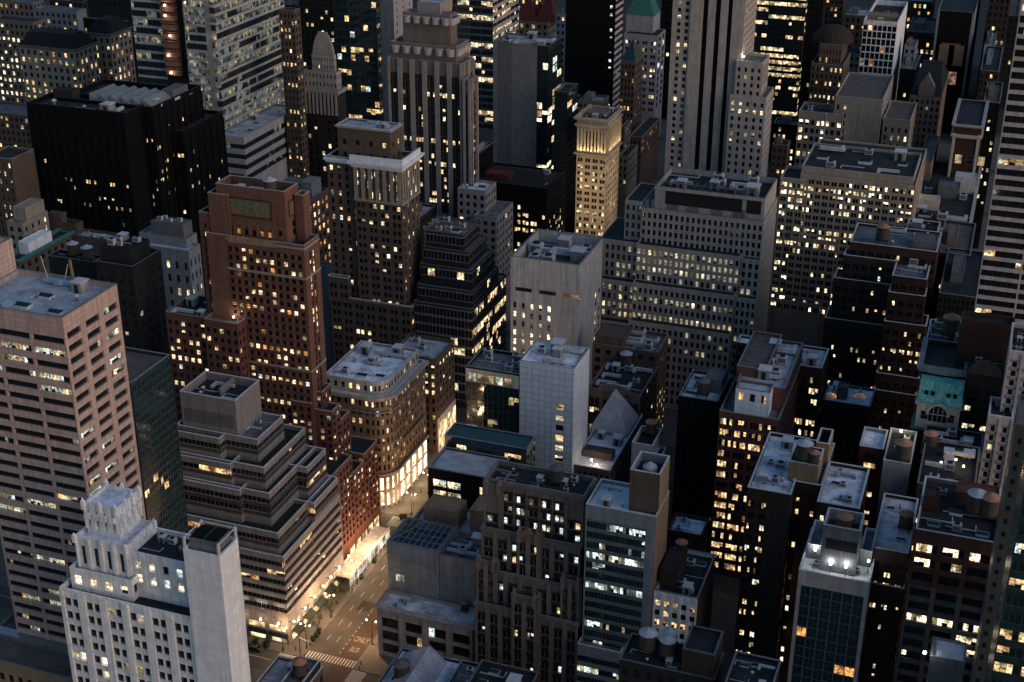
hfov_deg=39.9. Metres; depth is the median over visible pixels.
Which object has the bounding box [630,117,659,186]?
brown loft
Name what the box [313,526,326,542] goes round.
window
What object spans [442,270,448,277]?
window
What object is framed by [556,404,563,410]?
window
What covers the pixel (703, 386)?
water tank
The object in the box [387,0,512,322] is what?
art deco tower
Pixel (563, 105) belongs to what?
window
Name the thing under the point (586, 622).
window
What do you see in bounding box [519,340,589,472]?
tiled tower
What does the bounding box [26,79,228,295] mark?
black office block
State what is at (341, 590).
street tree
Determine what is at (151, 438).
window
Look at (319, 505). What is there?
window
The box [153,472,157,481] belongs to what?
window
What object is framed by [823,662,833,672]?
window
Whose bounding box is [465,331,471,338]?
window
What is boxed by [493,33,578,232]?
grey panel tower
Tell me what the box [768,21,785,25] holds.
window
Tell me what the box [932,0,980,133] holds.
orange crown tower
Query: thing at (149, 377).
window
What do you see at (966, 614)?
window
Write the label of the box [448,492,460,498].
window
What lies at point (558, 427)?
window
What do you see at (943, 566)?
window
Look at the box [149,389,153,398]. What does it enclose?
window
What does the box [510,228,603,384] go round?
concrete tower
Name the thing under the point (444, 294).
window
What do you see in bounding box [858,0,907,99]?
white grid tower
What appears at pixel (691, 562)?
air conditioner
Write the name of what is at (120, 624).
window
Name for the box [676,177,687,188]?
roof hatch
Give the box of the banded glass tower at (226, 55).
[130,0,289,180]
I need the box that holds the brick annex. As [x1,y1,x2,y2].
[793,345,828,439]
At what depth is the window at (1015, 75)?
392.63 m
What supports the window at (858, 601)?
in the hotel tower at (829, 622)
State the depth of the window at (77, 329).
335.91 m
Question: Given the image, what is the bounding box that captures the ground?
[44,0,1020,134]
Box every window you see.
[0,43,26,102]
[0,328,29,337]
[0,401,7,406]
[0,413,9,419]
[0,425,11,431]
[0,436,13,443]
[0,448,15,454]
[0,459,17,466]
[0,470,141,637]
[1,341,31,350]
[3,353,33,363]
[5,366,35,376]
[7,379,37,388]
[9,391,39,401]
[11,403,40,413]
[13,415,42,425]
[15,428,44,437]
[17,440,46,449]
[19,452,48,461]
[21,49,98,98]
[21,463,50,473]
[23,475,52,485]
[25,487,53,496]
[27,498,55,508]
[32,109,225,242]
[33,334,63,343]
[35,347,65,356]
[37,359,67,369]
[39,372,69,382]
[41,385,71,394]
[43,397,73,407]
[45,410,74,419]
[47,422,76,431]
[49,434,78,444]
[50,446,80,456]
[52,458,81,468]
[54,470,83,480]
[56,482,85,491]
[58,494,85,502]
[59,505,83,514]
[61,517,85,525]
[63,528,78,533]
[65,539,74,545]
[65,575,150,681]
[67,326,79,337]
[69,339,81,350]
[71,351,82,363]
[73,364,84,376]
[74,377,86,388]
[76,389,87,401]
[78,401,89,413]
[80,414,91,426]
[81,426,92,438]
[82,546,86,562]
[83,438,94,450]
[85,450,96,462]
[86,314,97,326]
[86,462,97,474]
[87,327,99,338]
[87,602,92,609]
[88,473,99,485]
[89,339,100,351]
[91,352,102,363]
[91,579,96,586]
[93,364,104,376]
[94,376,105,388]
[94,548,99,565]
[95,604,99,611]
[96,389,107,400]
[98,401,108,412]
[99,413,110,424]
[101,425,111,436]
[102,437,113,448]
[104,303,114,314]
[104,448,114,459]
[105,316,116,326]
[106,460,116,471]
[106,582,112,589]
[107,328,118,338]
[107,471,117,482]
[107,551,111,568]
[108,607,114,614]
[109,340,119,351]
[110,352,121,363]
[110,621,116,628]
[112,364,122,376]
[113,377,124,387]
[115,388,125,400]
[116,400,127,411]
[116,609,121,616]
[118,412,128,423]
[118,623,123,629]
[119,424,129,435]
[120,554,124,571]
[121,435,131,447]
[121,585,127,593]
[122,447,132,458]
[124,458,134,469]
[125,469,135,480]
[128,481,137,488]
[130,612,136,620]
[131,0,287,176]
[132,384,136,393]
[132,626,137,633]
[133,393,137,401]
[134,401,138,409]
[134,640,139,646]
[135,409,139,417]
[136,417,140,426]
[136,560,140,567]
[137,381,141,389]
[137,425,141,434]
[138,389,142,397]
[138,433,142,442]
[138,574,142,581]
[138,614,143,621]
[139,397,143,405]
[139,441,143,450]
[140,405,144,413]
[140,449,144,458]
[140,628,145,635]
[141,413,145,422]
[141,457,145,466]
[142,377,146,385]
[142,421,146,430]
[142,465,146,474]
[142,641,146,648]
[143,385,147,393]
[143,429,147,438]
[143,473,147,481]
[144,393,148,402]
[144,437,148,446]
[144,481,148,490]
[144,655,148,661]
[145,401,149,410]
[145,445,149,454]
[145,489,149,498]
[146,409,150,418]
[146,453,150,462]
[146,496,150,505]
[147,373,151,382]
[147,417,151,426]
[147,461,151,470]
[148,381,152,390]
[148,425,152,434]
[148,469,152,478]
[148,512,152,520]
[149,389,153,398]
[149,433,153,442]
[149,477,153,486]
[149,563,154,570]
[150,397,154,406]
[150,441,154,450]
[150,449,155,458]
[150,484,154,493]
[150,492,154,501]
[151,406,155,415]
[151,457,155,466]
[151,500,155,509]
[151,577,156,584]
[152,369,156,378]
[152,413,156,422]
[152,421,156,430]
[152,422,188,532]
[152,465,156,474]
[153,378,157,386]
[153,386,157,395]
[153,429,157,438]
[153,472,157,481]
[153,618,158,625]
[154,394,158,403]
[154,437,158,446]
[154,481,158,489]
[154,631,159,638]
[155,402,159,411]
[155,445,159,454]
[155,488,159,497]
[156,366,160,375]
[156,410,160,418]
[156,454,160,462]
[156,645,161,652]
[157,374,161,383]
[157,418,161,426]
[157,461,161,469]
[158,382,162,391]
[158,426,162,434]
[158,469,162,477]
[158,658,163,665]
[159,391,163,399]
[159,434,163,442]
[159,671,164,678]
[160,398,164,407]
[160,442,164,450]
[161,363,165,371]
[161,406,165,414]
[161,449,165,458]
[161,620,165,626]
[162,371,166,379]
[162,414,166,422]
[162,633,167,640]
[163,379,167,387]
[163,422,167,431]
[163,566,168,574]
[164,387,168,395]
[164,430,168,439]
[164,647,169,654]
[165,395,169,403]
[165,437,168,446]
[165,580,169,587]
[166,359,170,367]
[166,402,169,411]
[166,410,170,419]
[166,660,170,667]
[167,367,171,376]
[167,418,171,427]
[167,673,172,680]
[168,319,208,417]
[168,375,172,384]
[168,427,172,435]
[169,383,172,392]
[169,391,173,400]
[170,399,174,407]
[171,407,175,415]
[172,415,176,423]
[175,623,180,630]
[177,569,182,577]
[177,637,182,644]
[178,650,183,657]
[179,437,195,444]
[179,583,183,590]
[180,664,185,670]
[182,461,198,468]
[183,0,192,5]
[183,8,193,14]
[183,625,188,632]
[185,639,189,645]
[186,652,191,659]
[188,486,214,495]
[188,521,199,526]
[188,666,192,672]
[189,495,214,504]
[193,0,202,6]
[194,9,203,15]
[194,18,204,24]
[195,26,205,32]
[196,35,205,41]
[196,440,220,449]
[199,464,231,474]
[204,223,378,542]
[213,0,220,4]
[214,5,221,13]
[214,491,240,500]
[215,14,222,21]
[215,23,222,30]
[215,501,241,510]
[216,31,223,39]
[229,529,253,538]
[230,143,244,148]
[231,153,244,158]
[231,441,258,450]
[232,163,245,168]
[233,468,240,473]
[239,554,257,561]
[240,563,258,570]
[241,469,264,478]
[241,572,258,579]
[242,581,259,588]
[243,494,270,503]
[243,590,260,597]
[244,141,251,149]
[244,504,270,513]
[244,599,261,606]
[245,151,252,159]
[245,162,252,169]
[252,137,258,144]
[252,147,259,154]
[254,534,278,543]
[256,435,269,450]
[258,558,284,567]
[258,567,284,576]
[259,576,285,585]
[260,585,286,594]
[261,594,286,603]
[261,603,287,612]
[263,461,277,478]
[268,484,284,501]
[269,494,285,513]
[270,422,282,438]
[277,526,291,544]
[278,448,291,464]
[282,548,297,565]
[283,557,297,576]
[284,566,298,585]
[284,575,299,592]
[285,472,296,487]
[285,482,297,496]
[285,584,299,603]
[286,593,300,612]
[287,116,308,177]
[291,434,304,450]
[291,511,304,528]
[297,472,307,477]
[297,481,308,486]
[298,532,311,550]
[298,541,312,559]
[299,550,312,568]
[300,559,313,577]
[300,568,314,586]
[301,576,314,595]
[302,36,310,66]
[306,456,324,478]
[307,464,325,487]
[308,126,326,185]
[312,516,325,534]
[313,497,325,512]
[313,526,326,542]
[313,534,326,552]
[314,544,327,560]
[314,552,327,569]
[315,560,328,578]
[326,484,337,499]
[326,502,338,518]
[326,510,339,527]
[327,520,341,562]
[330,151,418,361]
[335,0,347,5]
[335,7,348,13]
[336,15,348,21]
[336,23,348,28]
[336,30,349,36]
[337,38,349,44]
[337,46,349,51]
[337,53,350,59]
[338,61,350,67]
[340,69,350,74]
[341,76,351,82]
[342,84,351,89]
[346,92,351,97]
[346,99,352,104]
[346,106,352,117]
[349,0,361,6]
[349,8,361,14]
[349,16,362,22]
[350,24,362,30]
[350,32,362,37]
[350,39,363,45]
[351,47,363,53]
[351,55,363,60]
[351,62,364,68]
[352,70,364,76]
[352,77,364,83]
[352,85,365,91]
[353,92,365,98]
[353,100,365,106]
[353,107,365,113]
[354,115,366,119]
[362,1,375,7]
[363,9,375,15]
[363,17,376,23]
[363,25,376,31]
[364,33,376,39]
[364,40,376,46]
[364,48,377,54]
[365,56,377,62]
[365,63,377,69]
[365,71,378,77]
[366,79,378,84]
[366,86,378,92]
[366,94,378,99]
[366,101,379,107]
[367,109,379,114]
[367,116,379,120]
[380,441,426,504]
[382,617,397,628]
[383,630,398,641]
[383,642,398,653]
[390,73,511,275]
[396,574,404,581]
[405,622,421,633]
[406,635,421,646]
[414,304,420,312]
[415,226,505,400]
[415,314,421,321]
[417,287,424,295]
[421,267,427,274]
[421,306,427,313]
[422,315,428,322]
[422,324,428,331]
[423,250,429,257]
[425,289,432,296]
[426,234,432,241]
[428,268,434,275]
[429,307,435,314]
[429,316,435,323]
[429,325,435,332]
[429,628,445,639]
[429,640,445,651]
[431,251,437,258]
[433,235,440,242]
[433,290,440,297]
[433,479,445,487]
[433,489,445,495]
[435,269,441,276]
[436,308,442,315]
[436,317,442,324]
[436,326,442,333]
[438,252,444,259]
[439,405,455,448]
[441,236,447,243]
[441,291,448,298]
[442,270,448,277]
[443,309,449,316]
[443,318,449,325]
[443,327,449,334]
[446,253,452,260]
[448,0,518,128]
[448,237,455,244]
[448,481,460,490]
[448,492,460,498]
[449,292,456,299]
[450,271,456,278]
[450,310,456,317]
[450,319,456,326]
[450,328,457,336]
[450,443,465,449]
[451,338,457,345]
[453,254,459,261]
[453,633,469,644]
[453,646,469,657]
[456,238,462,245]
[457,272,463,279]
[457,293,464,301]
[457,311,464,318]
[458,0,468,4]
[458,7,468,11]
[458,320,464,327]
[458,329,464,337]
[458,339,464,346]
[458,348,464,355]
[458,357,464,364]
[461,255,467,262]
[464,273,470,280]
[465,294,472,302]
[465,312,471,319]
[465,321,471,329]
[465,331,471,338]
[465,340,471,347]
[465,349,471,356]
[466,381,476,390]
[467,390,476,399]
[467,399,476,407]
[467,407,476,415]
[467,415,476,424]
[469,0,480,5]
[469,7,480,12]
[469,372,475,381]
[470,14,480,19]
[470,21,480,26]
[470,28,480,33]
[470,35,480,40]
[477,374,484,382]
[477,383,486,392]
[477,392,486,400]
[477,400,486,409]
[477,409,486,417]
[477,417,486,425]
[477,448,492,454]
[478,506,575,681]
[481,1,492,6]
[481,8,492,13]
[481,15,492,20]
[481,22,492,27]
[481,29,492,34]
[481,36,492,41]
[482,43,492,48]
[482,50,492,55]
[486,375,493,384]
[487,385,497,394]
[487,393,497,402]
[488,402,497,411]
[488,411,497,419]
[488,419,497,427]
[495,377,502,385]
[498,387,507,395]
[498,395,507,404]
[498,404,507,412]
[498,412,507,421]
[498,421,507,429]
[504,378,511,387]
[505,453,520,459]
[509,389,518,397]
[509,397,518,406]
[509,406,518,414]
[509,414,518,423]
[509,423,518,431]
[514,192,563,251]
[536,44,575,203]
[537,54,542,61]
[537,62,541,69]
[537,70,541,77]
[537,79,541,85]
[537,87,541,93]
[537,94,541,101]
[537,102,541,108]
[537,110,541,116]
[537,118,541,124]
[537,126,541,132]
[537,134,541,140]
[542,95,547,101]
[542,103,547,109]
[542,111,546,117]
[542,119,546,125]
[542,126,546,132]
[542,134,546,140]
[542,142,546,148]
[543,55,547,61]
[543,63,547,69]
[543,71,547,77]
[543,79,547,85]
[543,87,547,93]
[548,50,552,59]
[554,110,559,115]
[554,118,559,123]
[554,126,559,131]
[554,134,559,139]
[554,142,559,147]
[554,150,559,155]
[554,158,559,163]
[555,94,560,99]
[555,102,560,107]
[555,435,562,440]
[555,445,562,451]
[555,455,562,461]
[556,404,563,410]
[556,414,563,420]
[556,425,562,430]
[560,135,566,140]
[560,142,565,148]
[560,150,565,156]
[560,158,565,163]
[561,94,566,100]
[561,102,566,108]
[561,110,566,116]
[561,119,566,124]
[561,127,566,132]
[566,162,570,171]
[576,160,617,235]
[577,655,598,664]
[577,665,598,674]
[577,675,597,681]
[584,610,602,618]
[584,619,602,628]
[584,629,601,637]
[584,638,601,643]
[585,571,604,580]
[585,581,603,589]
[585,590,603,599]
[585,600,603,609]
[586,541,605,550]
[586,551,604,560]
[586,561,604,570]
[587,521,605,529]
[587,531,605,540]
[589,132,590,149]
[598,670,618,678]
[599,659,618,668]
[601,205,755,403]
[602,633,620,642]
[602,642,620,648]
[603,604,622,613]
[603,614,621,622]
[603,623,621,632]
[604,575,623,584]
[604,585,622,593]
[604,594,622,603]
[605,555,624,563]
[605,565,623,574]
[606,524,625,533]
[606,535,625,543]
[606,545,624,554]
[621,627,638,634]
[621,637,627,643]
[622,608,640,617]
[622,618,640,626]
[622,667,627,673]
[623,588,641,597]
[623,598,641,607]
[624,559,643,567]
[624,569,642,577]
[624,579,642,587]
[625,538,644,547]
[625,548,643,557]
[626,528,644,537]
[633,669,638,676]
[641,47,663,110]
[645,672,650,679]
[657,674,662,681]
[670,1,763,174]
[711,470,750,571]
[737,531,808,670]
[738,392,743,399]
[750,394,754,401]
[754,39,765,43]
[754,46,765,49]
[755,26,766,30]
[755,33,766,36]
[756,13,767,17]
[756,20,767,23]
[757,0,768,4]
[757,7,768,10]
[761,396,766,403]
[766,47,783,51]
[766,53,782,57]
[767,34,784,38]
[767,40,783,44]
[767,85,780,89]
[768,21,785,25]
[768,27,784,31]
[768,66,781,70]
[768,72,781,76]
[768,79,780,82]
[769,8,786,12]
[769,14,785,18]
[769,60,782,63]
[770,1,787,5]
[771,104,793,125]
[771,182,905,313]
[779,105,796,109]
[779,111,795,115]
[780,92,797,97]
[780,99,796,103]
[781,80,798,84]
[781,86,797,90]
[782,67,799,71]
[782,73,799,78]
[783,61,800,65]
[784,48,801,52]
[784,54,800,59]
[785,35,802,39]
[785,42,801,46]
[786,22,803,26]
[786,29,803,33]
[787,9,804,13]
[787,16,804,20]
[788,2,805,7]
[791,675,800,681]
[792,666,801,675]
[793,656,802,665]
[794,646,803,656]
[795,636,804,646]
[796,626,806,636]
[797,616,807,626]
[798,606,808,616]
[799,596,809,606]
[800,585,810,595]
[801,678,810,681]
[802,668,811,677]
[803,658,812,668]
[804,648,814,658]
[805,638,815,648]
[806,628,816,638]
[807,618,817,628]
[808,608,818,618]
[809,598,819,608]
[811,587,821,597]
[812,670,822,680]
[813,660,823,670]
[814,650,824,660]
[815,640,825,650]
[816,630,826,640]
[817,620,827,630]
[819,610,829,620]
[820,600,830,610]
[821,590,831,599]
[822,672,832,681]
[823,250,933,445]
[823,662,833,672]
[824,652,834,662]
[825,642,835,652]
[827,633,837,642]
[828,622,838,632]
[829,612,839,622]
[830,602,840,612]
[831,592,842,602]
[832,674,842,681]
[833,665,843,674]
[835,655,844,664]
[836,645,846,654]
[837,635,847,644]
[838,624,848,634]
[839,614,850,624]
[841,604,851,614]
[842,594,852,604]
[843,677,852,681]
[844,667,854,676]
[845,657,855,666]
[846,647,856,656]
[847,637,857,646]
[849,627,859,636]
[850,616,860,626]
[851,606,861,616]
[852,596,863,606]
[859,632,892,681]
[863,462,874,468]
[864,453,876,458]
[892,618,902,681]
[897,674,917,681]
[899,662,919,671]
[901,649,921,659]
[902,637,922,647]
[904,625,924,634]
[906,612,926,622]
[908,600,928,609]
[910,587,930,597]
[911,571,932,581]
[913,557,934,567]
[915,543,937,553]
[920,410,927,418]
[928,407,946,422]
[930,630,950,638]
[931,617,952,627]
[933,605,954,615]
[935,592,956,602]
[938,576,959,586]
[940,562,961,572]
[942,548,963,558]
[947,415,954,423]
[954,154,961,163]
[955,635,975,645]
[957,622,978,632]
[959,610,980,620]
[961,597,982,607]
[962,675,969,681]
[963,414,968,419]
[964,405,970,410]
[964,581,985,591]
[964,663,971,669]
[965,396,971,401]
[966,155,973,164]
[966,650,973,657]
[967,387,973,392]
[967,567,987,577]
[968,424,973,429]
[969,415,975,420]
[969,553,990,563]
[971,406,976,411]
[972,397,978,402]
[973,388,979,393]
[975,126,1023,319]
[975,594,994,681]
[977,156,984,165]
[979,426,985,430]
[981,417,986,422]
[982,408,987,413]
[983,399,989,404]
[985,390,991,395]
[991,391,997,396]
[991,560,1023,681]
[1004,115,1023,123]
[1006,105,1023,112]
[1007,94,1023,101]
[1009,83,1023,90]
[1011,72,1023,78]
[1013,61,1023,67]
[1014,49,1023,56]
[1014,543,1023,553]
[1016,38,1023,45]
[1017,525,1023,535]
[1018,27,1023,33]
[1019,15,1023,22]
[1020,507,1023,517]
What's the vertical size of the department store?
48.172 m
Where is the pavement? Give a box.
[0,94,999,681]
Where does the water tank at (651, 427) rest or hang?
on the tank block at (647, 443)
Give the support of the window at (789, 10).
in the lit glass tower at (779, 31)
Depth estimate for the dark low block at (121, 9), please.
1149.37 m
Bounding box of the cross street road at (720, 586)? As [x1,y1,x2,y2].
[0,134,1000,681]
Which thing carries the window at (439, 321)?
in the stepped glass building at (460, 300)
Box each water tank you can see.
[66,240,80,258]
[80,244,95,260]
[262,176,276,189]
[290,656,309,680]
[391,658,410,679]
[460,600,468,612]
[548,464,563,487]
[620,350,632,366]
[637,627,657,656]
[644,419,657,436]
[657,634,676,659]
[661,627,678,646]
[675,538,687,550]
[696,378,710,398]
[794,439,813,462]
[807,449,820,464]
[836,512,853,527]
[875,223,890,243]
[893,438,913,462]
[898,510,914,532]
[922,430,938,447]
[941,313,960,336]
[965,488,986,519]
[978,492,1000,523]
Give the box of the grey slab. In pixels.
[380,0,412,121]
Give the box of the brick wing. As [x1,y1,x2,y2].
[165,294,250,422]
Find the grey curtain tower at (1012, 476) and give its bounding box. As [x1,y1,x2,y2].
[969,394,1023,681]
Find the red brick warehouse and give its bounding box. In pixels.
[894,475,1001,681]
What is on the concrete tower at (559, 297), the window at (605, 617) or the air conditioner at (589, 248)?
the air conditioner at (589, 248)
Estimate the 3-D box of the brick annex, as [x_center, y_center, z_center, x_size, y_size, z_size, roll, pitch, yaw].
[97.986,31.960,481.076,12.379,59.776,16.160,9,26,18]
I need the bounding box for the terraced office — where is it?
[177,371,350,644]
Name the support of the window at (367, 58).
in the blue glass slab at (358, 37)
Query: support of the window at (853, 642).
in the hotel tower at (829, 622)
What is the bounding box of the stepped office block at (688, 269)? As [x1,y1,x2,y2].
[601,167,777,409]
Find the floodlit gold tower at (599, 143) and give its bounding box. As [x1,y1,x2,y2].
[573,104,624,235]
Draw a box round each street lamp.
[276,625,286,650]
[324,592,334,617]
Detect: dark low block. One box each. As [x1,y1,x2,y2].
[49,0,88,16]
[87,0,133,32]
[284,0,298,7]
[419,201,435,261]
[479,141,492,173]
[578,91,608,112]
[769,115,797,176]
[896,53,921,101]
[929,220,975,322]
[936,247,982,318]
[973,81,1002,248]
[975,0,1020,107]
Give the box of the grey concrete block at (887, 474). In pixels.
[857,426,917,535]
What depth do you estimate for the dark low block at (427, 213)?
618.82 m
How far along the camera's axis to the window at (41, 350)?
336.08 m
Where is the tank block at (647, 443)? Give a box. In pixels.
[631,425,666,465]
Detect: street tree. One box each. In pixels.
[265,634,272,646]
[334,585,345,599]
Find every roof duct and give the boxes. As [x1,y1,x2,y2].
[99,106,123,111]
[170,307,194,314]
[210,381,234,388]
[246,425,261,429]
[366,360,383,366]
[367,121,379,123]
[368,349,390,356]
[390,352,408,359]
[447,546,467,555]
[450,541,472,549]
[466,549,479,555]
[508,35,526,38]
[512,40,536,44]
[532,37,555,43]
[534,247,568,258]
[541,356,566,365]
[549,246,588,258]
[563,347,584,354]
[595,379,615,385]
[601,372,620,378]
[605,363,623,369]
[607,382,631,389]
[626,338,643,345]
[628,335,645,340]
[631,329,646,335]
[632,366,652,373]
[639,337,659,343]
[669,179,692,185]
[729,182,746,188]
[757,663,774,669]
[769,374,778,380]
[777,345,797,355]
[820,145,844,153]
[837,471,854,477]
[877,168,899,173]
[889,228,906,233]
[907,264,926,270]
[925,460,944,468]
[934,429,948,437]
[942,437,963,443]
[947,215,967,221]
[954,449,975,459]
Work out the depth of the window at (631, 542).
369.56 m
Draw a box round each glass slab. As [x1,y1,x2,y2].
[335,0,383,120]
[576,450,669,681]
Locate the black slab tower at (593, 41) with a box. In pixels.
[564,0,622,106]
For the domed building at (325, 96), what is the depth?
730.82 m
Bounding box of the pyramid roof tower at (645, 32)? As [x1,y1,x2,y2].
[623,0,665,136]
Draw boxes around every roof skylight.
[14,301,32,309]
[38,292,54,299]
[47,308,64,315]
[357,372,368,377]
[375,373,385,378]
[451,229,460,232]
[465,537,471,542]
[477,678,487,681]
[478,185,486,188]
[488,668,499,674]
[668,662,679,668]
[685,390,695,395]
[696,561,706,567]
[740,662,748,667]
[751,662,760,668]
[817,154,828,159]
[832,481,839,485]
[858,158,871,164]
[896,536,905,541]
[898,162,907,166]
[918,212,931,217]
[927,520,939,527]
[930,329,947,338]
[930,335,944,339]
[949,508,962,516]
[975,530,988,537]
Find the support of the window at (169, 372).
in the glass building at (155, 417)
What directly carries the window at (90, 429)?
in the office tower at (67, 437)
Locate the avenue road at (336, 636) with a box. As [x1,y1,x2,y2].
[304,0,825,681]
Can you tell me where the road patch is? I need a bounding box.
[356,601,374,611]
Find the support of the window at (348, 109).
in the blue glass slab at (358, 37)
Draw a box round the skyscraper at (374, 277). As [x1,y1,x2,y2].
[323,117,424,364]
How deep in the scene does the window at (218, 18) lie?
672.30 m
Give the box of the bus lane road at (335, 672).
[324,609,377,681]
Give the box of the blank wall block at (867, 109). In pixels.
[794,72,916,166]
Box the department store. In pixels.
[327,340,428,507]
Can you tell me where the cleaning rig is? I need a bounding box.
[40,256,74,285]
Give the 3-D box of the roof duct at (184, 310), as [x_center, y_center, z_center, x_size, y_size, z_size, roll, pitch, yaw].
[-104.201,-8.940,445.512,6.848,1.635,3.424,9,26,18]
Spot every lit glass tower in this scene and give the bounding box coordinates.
[448,0,518,143]
[753,0,807,161]
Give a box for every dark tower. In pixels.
[83,17,128,31]
[131,32,138,81]
[299,0,337,68]
[661,0,672,119]
[797,0,824,118]
[901,0,935,63]
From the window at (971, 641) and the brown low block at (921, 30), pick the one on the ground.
the brown low block at (921, 30)
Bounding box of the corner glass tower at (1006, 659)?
[984,461,1023,681]
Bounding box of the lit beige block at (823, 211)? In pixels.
[767,138,926,346]
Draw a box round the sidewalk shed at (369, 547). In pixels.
[336,526,389,590]
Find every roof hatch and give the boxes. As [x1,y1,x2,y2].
[69,277,88,293]
[99,101,115,110]
[100,234,106,238]
[116,231,128,240]
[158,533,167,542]
[185,294,198,306]
[195,308,206,316]
[251,114,258,119]
[286,661,291,672]
[359,341,372,354]
[366,354,377,364]
[380,122,386,128]
[391,343,404,353]
[471,532,480,545]
[506,672,522,681]
[527,31,537,38]
[536,474,543,482]
[537,39,546,45]
[543,168,549,174]
[550,337,565,352]
[552,345,563,357]
[557,234,572,247]
[560,477,568,486]
[569,245,587,262]
[592,113,598,117]
[597,429,605,439]
[601,494,613,506]
[611,361,620,371]
[612,433,623,446]
[665,657,673,665]
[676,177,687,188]
[682,580,693,594]
[709,178,720,189]
[745,182,761,196]
[758,364,772,380]
[759,471,768,483]
[769,338,782,352]
[781,435,794,448]
[807,353,817,365]
[833,380,841,391]
[845,492,852,499]
[894,148,907,161]
[912,218,922,229]
[916,204,927,214]
[944,446,954,458]
[945,454,953,463]
[963,436,973,445]
[963,448,972,459]
[1017,335,1022,342]
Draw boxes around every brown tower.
[278,7,309,177]
[823,0,845,25]
[975,0,1010,99]
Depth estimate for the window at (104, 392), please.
350.75 m
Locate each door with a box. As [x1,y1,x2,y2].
[74,285,77,293]
[645,199,648,206]
[651,200,654,207]
[667,204,678,210]
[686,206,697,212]
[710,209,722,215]
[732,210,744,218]
[761,372,765,379]
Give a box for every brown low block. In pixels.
[0,0,43,16]
[0,101,31,148]
[519,0,543,9]
[770,135,790,244]
[844,6,869,49]
[903,17,936,67]
[976,46,1002,100]
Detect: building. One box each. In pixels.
[0,14,46,103]
[0,146,40,237]
[0,612,72,681]
[6,197,49,250]
[14,228,74,272]
[15,27,99,101]
[34,5,86,30]
[48,210,83,240]
[48,249,100,279]
[73,228,117,254]
[85,15,136,81]
[125,347,188,532]
[139,217,204,309]
[256,655,324,681]
[283,176,332,272]
[304,31,347,187]
[320,261,333,366]
[373,588,474,661]
[378,646,478,681]
[387,493,482,606]
[400,333,455,452]
[414,216,505,408]
[428,422,535,508]
[466,347,522,432]
[468,659,538,681]
[473,460,597,681]
[479,162,565,252]
[519,0,558,35]
[574,389,642,483]
[587,359,657,437]
[591,323,668,438]
[617,144,637,217]
[618,625,724,681]
[619,121,630,153]
[652,546,715,642]
[666,512,708,554]
[671,366,730,552]
[709,331,802,577]
[725,650,780,681]
[733,334,750,380]
[733,427,869,681]
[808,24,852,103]
[820,381,874,464]
[822,218,941,445]
[859,492,918,681]
[892,440,979,681]
[908,374,964,496]
[909,59,948,160]
[913,337,967,429]
[915,160,982,234]
[923,135,939,180]
[926,636,967,681]
[927,319,954,341]
[947,98,988,176]
[955,310,1014,413]
[959,356,1004,439]
[977,322,1023,493]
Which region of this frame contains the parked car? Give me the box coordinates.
[248,643,262,651]
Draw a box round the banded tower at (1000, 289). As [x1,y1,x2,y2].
[974,0,1023,323]
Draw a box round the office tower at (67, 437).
[0,236,145,643]
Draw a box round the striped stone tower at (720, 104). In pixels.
[664,0,773,176]
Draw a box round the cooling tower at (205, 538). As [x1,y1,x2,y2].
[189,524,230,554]
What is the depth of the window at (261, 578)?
415.10 m
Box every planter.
[252,637,258,643]
[262,640,269,647]
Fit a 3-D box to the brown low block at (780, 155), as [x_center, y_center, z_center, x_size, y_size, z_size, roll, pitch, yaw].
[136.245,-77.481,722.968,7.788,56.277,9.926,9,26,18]
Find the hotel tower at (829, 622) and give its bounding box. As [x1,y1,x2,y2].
[787,507,875,681]
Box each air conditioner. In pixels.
[107,237,116,246]
[115,235,122,241]
[132,236,141,242]
[157,215,163,220]
[167,536,177,545]
[341,366,349,374]
[412,336,420,343]
[418,344,425,350]
[435,225,442,230]
[443,215,449,222]
[445,225,452,231]
[458,545,467,555]
[459,222,465,228]
[466,666,473,673]
[484,347,492,356]
[485,355,492,361]
[503,38,510,42]
[505,363,513,371]
[511,359,519,368]
[512,352,519,359]
[528,252,541,258]
[529,240,543,253]
[537,345,546,354]
[541,252,555,260]
[570,475,577,483]
[581,244,592,250]
[624,364,632,371]
[633,377,639,383]
[644,341,652,350]
[679,577,686,586]
[681,516,686,522]
[687,557,695,567]
[713,172,723,178]
[716,177,726,187]
[735,186,745,194]
[748,174,759,182]
[767,459,774,465]
[770,368,781,379]
[771,475,778,483]
[775,460,785,470]
[777,354,787,365]
[812,559,818,569]
[826,160,835,168]
[838,495,843,500]
[839,481,846,487]
[846,497,852,502]
[865,148,872,155]
[909,258,917,265]
[924,186,931,193]
[929,472,939,477]
[933,318,942,329]
[937,210,947,219]
[939,487,946,495]
[945,461,954,470]
[948,428,956,437]
[951,521,961,531]
[955,332,958,341]
[959,193,966,200]
[975,356,981,361]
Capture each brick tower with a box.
[95,236,176,415]
[198,175,380,560]
[619,39,643,133]
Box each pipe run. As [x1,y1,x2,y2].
[195,388,218,392]
[480,672,506,678]
[669,174,700,178]
[758,481,786,486]
[840,165,864,168]
[920,517,952,524]
[945,525,976,532]
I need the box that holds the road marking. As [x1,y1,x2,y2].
[1,516,403,681]
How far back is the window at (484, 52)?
827.95 m
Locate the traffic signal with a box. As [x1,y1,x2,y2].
[299,637,310,653]
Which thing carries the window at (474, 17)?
in the lit glass tower at (482, 25)
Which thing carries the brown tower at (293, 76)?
on the ground
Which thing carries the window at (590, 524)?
in the glass slab at (625, 552)
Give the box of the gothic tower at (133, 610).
[59,478,250,681]
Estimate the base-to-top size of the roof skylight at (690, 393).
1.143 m

